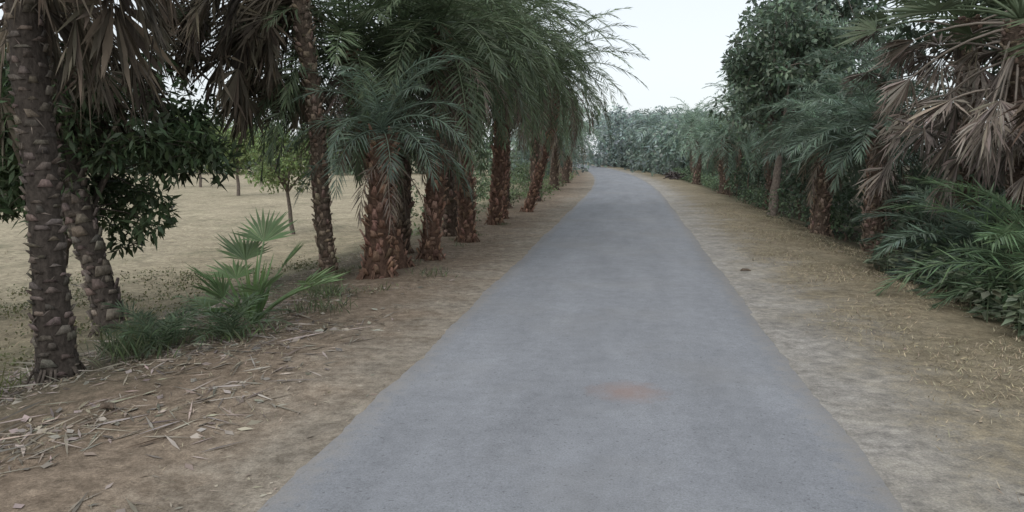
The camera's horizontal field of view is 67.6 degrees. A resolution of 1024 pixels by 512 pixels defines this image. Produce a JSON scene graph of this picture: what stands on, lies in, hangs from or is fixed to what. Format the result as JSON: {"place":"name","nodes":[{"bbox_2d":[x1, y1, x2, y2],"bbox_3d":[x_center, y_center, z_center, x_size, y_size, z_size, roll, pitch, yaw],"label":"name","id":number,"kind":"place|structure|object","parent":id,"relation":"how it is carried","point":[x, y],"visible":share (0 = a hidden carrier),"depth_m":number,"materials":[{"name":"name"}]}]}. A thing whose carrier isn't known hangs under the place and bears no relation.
{"place":"outdoors","nodes":[
{"label":"outdoors","id":0,"kind":"place"},
{"bbox_2d":[0,216,423,380],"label":"dry grass","id":1,"kind":"structure","parent":0,"point":[169,267],"depth_m":15.29,"materials":[{"name":"beige plant"}]},
{"bbox_2d":[0,0,1000,154],"label":"sky","id":2,"kind":"structure","parent":0,"point":[684,42],"materials":[{"name":"white"}]},
{"bbox_2d":[0,155,1023,511],"bbox_3d":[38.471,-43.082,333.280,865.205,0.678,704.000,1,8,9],"label":"ground","id":3,"kind":"structure","parent":0,"point":[878,415],"depth_m":6.25,"materials":[{"name":"soil"}]},
{"bbox_2d":[0,44,15,191],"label":"mango tree","id":4,"kind":"object","parent":3,"relation":"on","point":[4,68],"visible":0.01,"depth_m":9.60,"materials":[{"name":"green plant"}]},
{"bbox_2d":[0,360,30,399],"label":"grass tuft","id":5,"kind":"object","parent":3,"relation":"on","point":[11,385],"visible":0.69,"depth_m":5.99,"materials":[{"name":"green plant"}]},
{"bbox_2d":[0,0,193,385],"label":"fan palm","id":6,"kind":"object","parent":3,"relation":"on","point":[30,25],"visible":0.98,"depth_m":5.82,"materials":[{"name":"brown plant"}]},
{"bbox_2d":[0,0,223,337],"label":"fan palm","id":7,"kind":"object","parent":3,"relation":"on","point":[99,284],"visible":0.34,"depth_m":8.70,"materials":[{"name":"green plant"}]},
{"bbox_2d":[0,42,245,342],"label":"mango tree","id":8,"kind":"object","parent":3,"relation":"on","point":[163,153],"visible":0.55,"depth_m":9.03,"materials":[{"name":"green plant"}]},
{"bbox_2d":[76,318,182,360],"bbox_3d":[-3.339,0.710,6.744,0.892,0.307,0.934,1,8,9],"label":"grass tuft","id":9,"kind":"object","parent":3,"relation":"on","point":[110,337],"visible":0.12,"depth_m":6.75,"materials":[{"name":"green plant"}]},
{"bbox_2d":[93,309,188,343],"bbox_3d":[-3.777,0.693,7.733,0.893,0.281,0.932,1,8,9],"label":"grass tuft","id":10,"kind":"object","parent":3,"relation":"on","point":[122,327],"visible":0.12,"depth_m":7.72,"materials":[{"name":"green plant"}]},
{"bbox_2d":[81,320,203,367],"bbox_3d":[-3.127,0.698,6.384,1.003,0.316,0.910,1,8,9],"label":"grass tuft","id":11,"kind":"object","parent":3,"relation":"on","point":[125,345],"visible":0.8,"depth_m":6.34,"materials":[{"name":"green plant"}]},
{"bbox_2d":[98,300,203,356],"bbox_3d":[-3.300,0.656,7.012,0.918,0.444,1.275,-4,9,-27],"label":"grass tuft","id":12,"kind":"object","parent":3,"relation":"on","point":[148,314],"visible":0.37,"depth_m":7.08,"materials":[{"name":"green plant"}]},
{"bbox_2d":[100,299,218,357],"bbox_3d":[-3.052,0.610,6.616,1.026,0.472,1.179,1,8,9],"label":"date palm seedling","id":13,"kind":"object","parent":3,"relation":"on","point":[155,330],"visible":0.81,"depth_m":6.60,"materials":[{"name":"green plant"}]},
{"bbox_2d":[0,256,340,370],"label":"field weeds","id":14,"kind":"object","parent":3,"relation":"on","point":[129,297],"visible":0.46,"depth_m":11.69,"materials":[{"name":"green plant"}]},
{"bbox_2d":[175,113,225,186],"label":"young tree","id":15,"kind":"object","parent":3,"relation":"on","point":[200,182],"visible":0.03,"depth_m":50.41,"materials":[{"name":"green plant"}]},
{"bbox_2d":[172,283,294,343],"bbox_3d":[-2.496,0.516,6.883,1.059,0.516,1.092,-3,8,-23],"label":"date palm seedling","id":16,"kind":"object","parent":3,"relation":"on","point":[228,318],"visible":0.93,"depth_m":6.88,"materials":[{"name":"green plant"}]},
{"bbox_2d":[202,118,266,195],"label":"young tree","id":17,"kind":"object","parent":3,"relation":"on","point":[249,157],"visible":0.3,"depth_m":39.75,"materials":[{"name":"green plant"}]},
{"bbox_2d":[188,312,290,343],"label":"grass tuft","id":18,"kind":"object","parent":3,"relation":"on","point":[238,335],"visible":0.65,"depth_m":6.89,"materials":[{"name":"green plant"}]},
{"bbox_2d":[0,241,490,511],"bbox_3d":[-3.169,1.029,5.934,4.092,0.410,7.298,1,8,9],"label":"leaf litter","id":19,"kind":"object","parent":3,"relation":"on","point":[132,506],"visible":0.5,"depth_m":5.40,"materials":[{"name":"brown plant"}]},
{"bbox_2d":[185,209,349,324],"bbox_3d":[-2.378,0.164,7.459,1.881,1.224,1.312,1,8,9],"label":"fan palm seedling","id":20,"kind":"object","parent":3,"relation":"on","point":[239,249],"visible":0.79,"depth_m":7.70,"materials":[{"name":"green plant"}]},
{"bbox_2d":[8,104,529,175],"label":"distant tree row","id":21,"kind":"object","parent":3,"relation":"on","point":[488,162],"visible":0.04,"depth_m":79.57,"materials":[{"name":"green plant"}]},
{"bbox_2d":[241,122,310,233],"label":"young tree","id":22,"kind":"object","parent":3,"relation":"on","point":[284,178],"visible":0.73,"depth_m":21.12,"materials":[{"name":"green plant"}]},
{"bbox_2d":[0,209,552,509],"bbox_3d":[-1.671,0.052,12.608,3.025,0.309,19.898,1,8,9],"label":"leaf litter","id":23,"kind":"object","parent":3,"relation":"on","point":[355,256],"depth_m":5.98,"materials":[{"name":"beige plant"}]},
{"bbox_2d":[279,300,314,316],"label":"grass tuft","id":24,"kind":"object","parent":3,"relation":"on","point":[297,307],"visible":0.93,"depth_m":8.07,"materials":[{"name":"green plant"}]},
{"bbox_2d":[143,0,456,282],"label":"fan palm","id":25,"kind":"object","parent":3,"relation":"on","point":[247,49],"visible":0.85,"depth_m":9.76,"materials":[{"name":"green plant"}]},
{"bbox_2d":[286,273,346,295],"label":"grass tuft","id":26,"kind":"object","parent":3,"relation":"on","point":[325,284],"visible":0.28,"depth_m":9.29,"materials":[{"name":"green plant"}]},
{"bbox_2d":[296,119,351,158],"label":"young tree","id":27,"kind":"object","parent":3,"relation":"on","point":[328,137],"visible":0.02,"depth_m":60.03,"materials":[{"name":"green plant"}]},
{"bbox_2d":[291,287,357,315],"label":"grass tuft","id":28,"kind":"object","parent":3,"relation":"on","point":[321,303],"visible":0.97,"depth_m":8.14,"materials":[{"name":"green plant"}]},
{"bbox_2d":[291,281,362,299],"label":"grass tuft","id":29,"kind":"object","parent":3,"relation":"on","point":[331,291],"visible":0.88,"depth_m":8.84,"materials":[{"name":"green plant"}]},
{"bbox_2d":[187,0,494,268],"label":"date palm","id":30,"kind":"object","parent":3,"relation":"on","point":[353,22],"visible":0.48,"depth_m":10.65,"materials":[{"name":"green plant"}]},
{"bbox_2d":[170,243,530,511],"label":"leaf litter","id":31,"kind":"object","parent":3,"relation":"on","point":[248,478],"visible":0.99,"depth_m":3.95,"materials":[{"name":"brown plant"}]},
{"bbox_2d":[350,283,397,294],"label":"grass tuft","id":32,"kind":"object","parent":3,"relation":"on","point":[365,288],"visible":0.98,"depth_m":9.11,"materials":[{"name":"green plant"}]},
{"bbox_2d":[283,49,484,279],"bbox_3d":[-1.786,-1.126,10.021,2.730,3.052,2.798,1,8,9],"label":"date palm","id":33,"kind":"object","parent":3,"relation":"on","point":[383,170],"visible":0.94,"depth_m":9.89,"materials":[{"name":"green plant"}]},
{"bbox_2d":[286,0,542,253],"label":"date palm","id":34,"kind":"object","parent":3,"relation":"on","point":[406,230],"visible":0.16,"depth_m":11.85,"materials":[{"name":"green plant"}]},
{"bbox_2d":[99,268,750,408],"bbox_3d":[0.319,0.577,7.802,8.320,0.050,0.125,-7,11,-44],"label":"husk debris","id":35,"kind":"object","parent":3,"relation":"on","point":[106,405],"visible":1,"depth_m":4.92,"materials":[{"name":"brown plant"}]},
{"bbox_2d":[404,263,457,277],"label":"grass tuft","id":36,"kind":"object","parent":3,"relation":"on","point":[422,272],"visible":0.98,"depth_m":10.25,"materials":[{"name":"green plant"}]},
{"bbox_2d":[313,0,550,236],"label":"date palm","id":37,"kind":"object","parent":3,"relation":"on","point":[450,223],"visible":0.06,"depth_m":15.25,"materials":[{"name":"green plant"}]},
{"bbox_2d":[312,0,577,260],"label":"date palm","id":38,"kind":"object","parent":3,"relation":"on","point":[430,249],"visible":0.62,"depth_m":11.46,"materials":[{"name":"green plant"}]},
{"bbox_2d":[453,241,469,246],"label":"grass tuft","id":39,"kind":"object","parent":3,"relation":"on","point":[460,244],"visible":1,"depth_m":13.49,"materials":[{"name":"green plant"}]},
{"bbox_2d":[334,0,589,242],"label":"date palm","id":40,"kind":"object","parent":3,"relation":"on","point":[466,214],"visible":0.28,"depth_m":14.12,"materials":[{"name":"green plant"}]},
{"bbox_2d":[381,0,553,197],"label":"date palm","id":41,"kind":"object","parent":3,"relation":"on","point":[538,57],"visible":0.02,"depth_m":16.14,"materials":[{"name":"green plant"}]},
{"bbox_2d":[410,157,550,218],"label":"verge shrubs","id":42,"kind":"object","parent":3,"relation":"on","point":[480,190],"visible":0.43,"depth_m":37.65,"materials":[{"name":"green plant"}]},
{"bbox_2d":[411,170,575,235],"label":"shrubs","id":43,"kind":"object","parent":3,"relation":"on","point":[523,193],"visible":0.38,"depth_m":28.89,"materials":[{"name":"green plant"}]},
{"bbox_2d":[482,2,588,208],"bbox_3d":[-0.223,-4.694,22.482,4.718,6.799,5.254,-2,8,-17],"label":"date palm","id":44,"kind":"object","parent":3,"relation":"on","point":[508,195],"depth_m":22.57,"materials":[{"name":"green plant"}]},
{"bbox_2d":[473,0,613,218],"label":"date palm","id":45,"kind":"object","parent":3,"relation":"on","point":[505,211],"visible":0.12,"depth_m":18.51,"materials":[{"name":"green plant"}]},
{"bbox_2d":[476,0,614,224],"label":"date palm","id":46,"kind":"object","parent":3,"relation":"on","point":[497,185],"visible":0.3,"depth_m":17.46,"materials":[{"name":"green plant"}]},
{"bbox_2d":[487,27,612,201],"bbox_3d":[0.755,-4.736,25.895,4.852,5.892,4.658,5,9,31],"label":"date palm","id":47,"kind":"object","parent":3,"relation":"on","point":[533,164],"visible":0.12,"depth_m":25.84,"materials":[{"name":"green plant"}]},
{"bbox_2d":[515,78,603,193],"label":"date palm","id":48,"kind":"object","parent":3,"relation":"on","point":[565,137],"visible":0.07,"depth_m":30.45,"materials":[{"name":"green plant"}]},
{"bbox_2d":[530,92,591,185],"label":"date palm","id":49,"kind":"object","parent":3,"relation":"on","point":[578,132],"visible":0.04,"depth_m":37.53,"materials":[{"name":"green plant"}]},
{"bbox_2d":[520,107,605,189],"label":"date palm","id":50,"kind":"object","parent":3,"relation":"on","point":[559,159],"visible":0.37,"depth_m":34.16,"materials":[{"name":"green plant"}]},
{"bbox_2d":[483,5,649,211],"bbox_3d":[1.303,-4.051,21.240,4.990,5.845,5.315,1,8,9],"label":"date palm","id":51,"kind":"object","parent":3,"relation":"on","point":[540,167],"visible":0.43,"depth_m":20.91,"materials":[{"name":"green plant"}]},
{"bbox_2d":[559,86,595,180],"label":"date palm","id":52,"kind":"object","parent":3,"relation":"on","point":[583,129],"visible":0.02,"depth_m":45.62,"materials":[{"name":"green plant"}]},
{"bbox_2d":[559,107,605,182],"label":"date palm","id":53,"kind":"object","parent":3,"relation":"on","point":[565,173],"visible":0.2,"depth_m":41.57,"materials":[{"name":"green plant"}]},
{"bbox_2d":[569,101,602,176],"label":"date palm","id":54,"kind":"object","parent":3,"relation":"on","point":[571,164],"visible":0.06,"depth_m":50.52,"materials":[{"name":"green plant"}]},
{"bbox_2d":[488,104,717,182],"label":"distant tree row","id":55,"kind":"object","parent":3,"relation":"on","point":[645,152],"visible":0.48,"depth_m":62.43,"materials":[{"name":"green plant"}]},
{"bbox_2d":[663,170,689,178],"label":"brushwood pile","id":56,"kind":"object","parent":3,"relation":"on","point":[672,175],"visible":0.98,"depth_m":48.11,"materials":[{"name":"brown plant"}]},
{"bbox_2d":[658,96,723,180],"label":"date palm","id":57,"kind":"object","parent":3,"relation":"on","point":[693,124],"visible":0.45,"depth_m":48.12,"materials":[{"name":"green plant"}]},
{"bbox_2d":[661,109,722,184],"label":"date palm","id":58,"kind":"object","parent":3,"relation":"on","point":[697,168],"visible":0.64,"depth_m":41.49,"materials":[{"name":"green plant"}]},
{"bbox_2d":[683,100,760,195],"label":"date palm","id":59,"kind":"object","parent":3,"relation":"on","point":[723,165],"visible":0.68,"depth_m":31.58,"materials":[{"name":"green plant"}]},
{"bbox_2d":[692,80,757,194],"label":"date palm","id":60,"kind":"object","parent":3,"relation":"on","point":[739,150],"visible":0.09,"depth_m":35.45,"materials":[{"name":"green plant"}]},
{"bbox_2d":[574,101,927,168],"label":"distant tree row","id":61,"kind":"object","parent":3,"relation":"on","point":[605,157],"visible":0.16,"depth_m":87.07,"materials":[{"name":"green plant"}]},
{"bbox_2d":[704,96,811,213],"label":"date palm","id":62,"kind":"object","parent":3,"relation":"on","point":[768,166],"visible":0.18,"depth_m":24.84,"materials":[{"name":"green plant"}]},
{"bbox_2d":[715,65,805,206],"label":"date palm","id":63,"kind":"object","parent":3,"relation":"on","point":[751,134],"depth_m":27.62,"materials":[{"name":"green plant"}]},
{"bbox_2d":[720,29,807,198],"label":"leafy tree","id":64,"kind":"object","parent":3,"relation":"on","point":[724,56],"visible":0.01,"depth_m":32.34,"materials":[{"name":"green plant"}]},
{"bbox_2d":[704,0,871,215],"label":"leafy tree","id":65,"kind":"object","parent":3,"relation":"on","point":[752,64],"visible":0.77,"depth_m":20.32,"materials":[{"name":"green plant"}]},
{"bbox_2d":[735,0,910,120],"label":"leafy tree","id":66,"kind":"object","parent":3,"relation":"on","point":[850,8],"visible":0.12,"depth_m":23.06,"materials":[{"name":"green plant"}]},
{"bbox_2d":[747,68,910,228],"bbox_3d":[7.487,-2.422,18.056,3.277,3.999,3.533,-5,9,-35],"label":"date palm","id":67,"kind":"object","parent":3,"relation":"on","point":[766,146],"visible":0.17,"depth_m":17.88,"materials":[{"name":"green plant"}]},
{"bbox_2d":[752,94,908,238],"bbox_3d":[6.740,-1.888,16.317,3.085,3.139,3.042,6,10,38],"label":"date palm","id":68,"kind":"object","parent":3,"relation":"on","point":[821,199],"visible":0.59,"depth_m":16.31,"materials":[{"name":"green plant"}]},
{"bbox_2d":[659,165,1023,329],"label":"verge shrubs","id":69,"kind":"object","parent":3,"relation":"on","point":[835,222],"visible":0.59,"depth_m":18.10,"materials":[{"name":"green plant"}]},
{"bbox_2d":[682,61,1016,280],"bbox_3d":[11.727,-4.472,30.724,6.728,5.908,60.663,1,8,7],"label":"thicket","id":70,"kind":"object","parent":3,"relation":"on","point":[848,192],"visible":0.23,"depth_m":19.65,"materials":[{"name":"green plant"}]},
{"bbox_2d":[691,202,1023,504],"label":"dry grass","id":71,"kind":"structure","parent":3,"relation":"on","point":[852,272],"depth_m":8.31,"materials":[{"name":"beige plant"}]},
{"bbox_2d":[777,71,955,255],"bbox_3d":[6.687,-1.732,14.186,3.171,3.651,3.469,7,10,41],"label":"date palm","id":72,"kind":"object","parent":3,"relation":"on","point":[870,225],"visible":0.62,"depth_m":14.16,"materials":[{"name":"green plant"}]},
{"bbox_2d":[783,15,988,240],"bbox_3d":[8.490,-3.081,17.219,4.757,5.799,4.867,1,8,9],"label":"date palm","id":73,"kind":"object","parent":3,"relation":"on","point":[870,64],"visible":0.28,"depth_m":17.01,"materials":[{"name":"green plant"}]},
{"bbox_2d":[830,0,1018,280],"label":"fan palm","id":74,"kind":"object","parent":3,"relation":"on","point":[895,130],"visible":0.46,"depth_m":11.82,"materials":[{"name":"brown plant"}]},
{"bbox_2d":[850,184,1022,296],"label":"date palm","id":75,"kind":"object","parent":3,"relation":"on","point":[962,231],"visible":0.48,"depth_m":10.36,"materials":[{"name":"green plant"}]},
{"bbox_2d":[863,240,1023,338],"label":"broadleaf weeds","id":76,"kind":"object","parent":3,"relation":"on","point":[883,261],"visible":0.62,"depth_m":8.40,"materials":[{"name":"green plant"}]},
{"bbox_2d":[875,0,1011,73],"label":"leafy tree","id":77,"kind":"object","parent":3,"relation":"on","point":[910,34],"visible":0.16,"depth_m":14.38,"materials":[{"name":"green plant"}]},
{"bbox_2d":[868,0,1023,295],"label":"fan palm","id":78,"kind":"object","parent":3,"relation":"on","point":[1008,88],"visible":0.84,"depth_m":9.58,"materials":[{"name":"green plant"}]},
{"bbox_2d":[870,175,1023,322],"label":"date palm","id":79,"kind":"object","parent":3,"relation":"on","point":[1002,235],"visible":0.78,"depth_m":8.43,"materials":[{"name":"green plant"}]},
{"bbox_2d":[997,13,1023,146],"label":"fan palm","id":80,"kind":"object","parent":3,"relation":"on","point":[1019,123],"visible":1,"depth_m":7.91,"materials":[{"name":"brown plant"}]},
{"bbox_2d":[257,164,902,511],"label":"road","id":81,"kind":"structure","parent":0,"point":[608,345],"depth_m":4.92,"materials":[{"name":"grey asphalt"}]}
]}

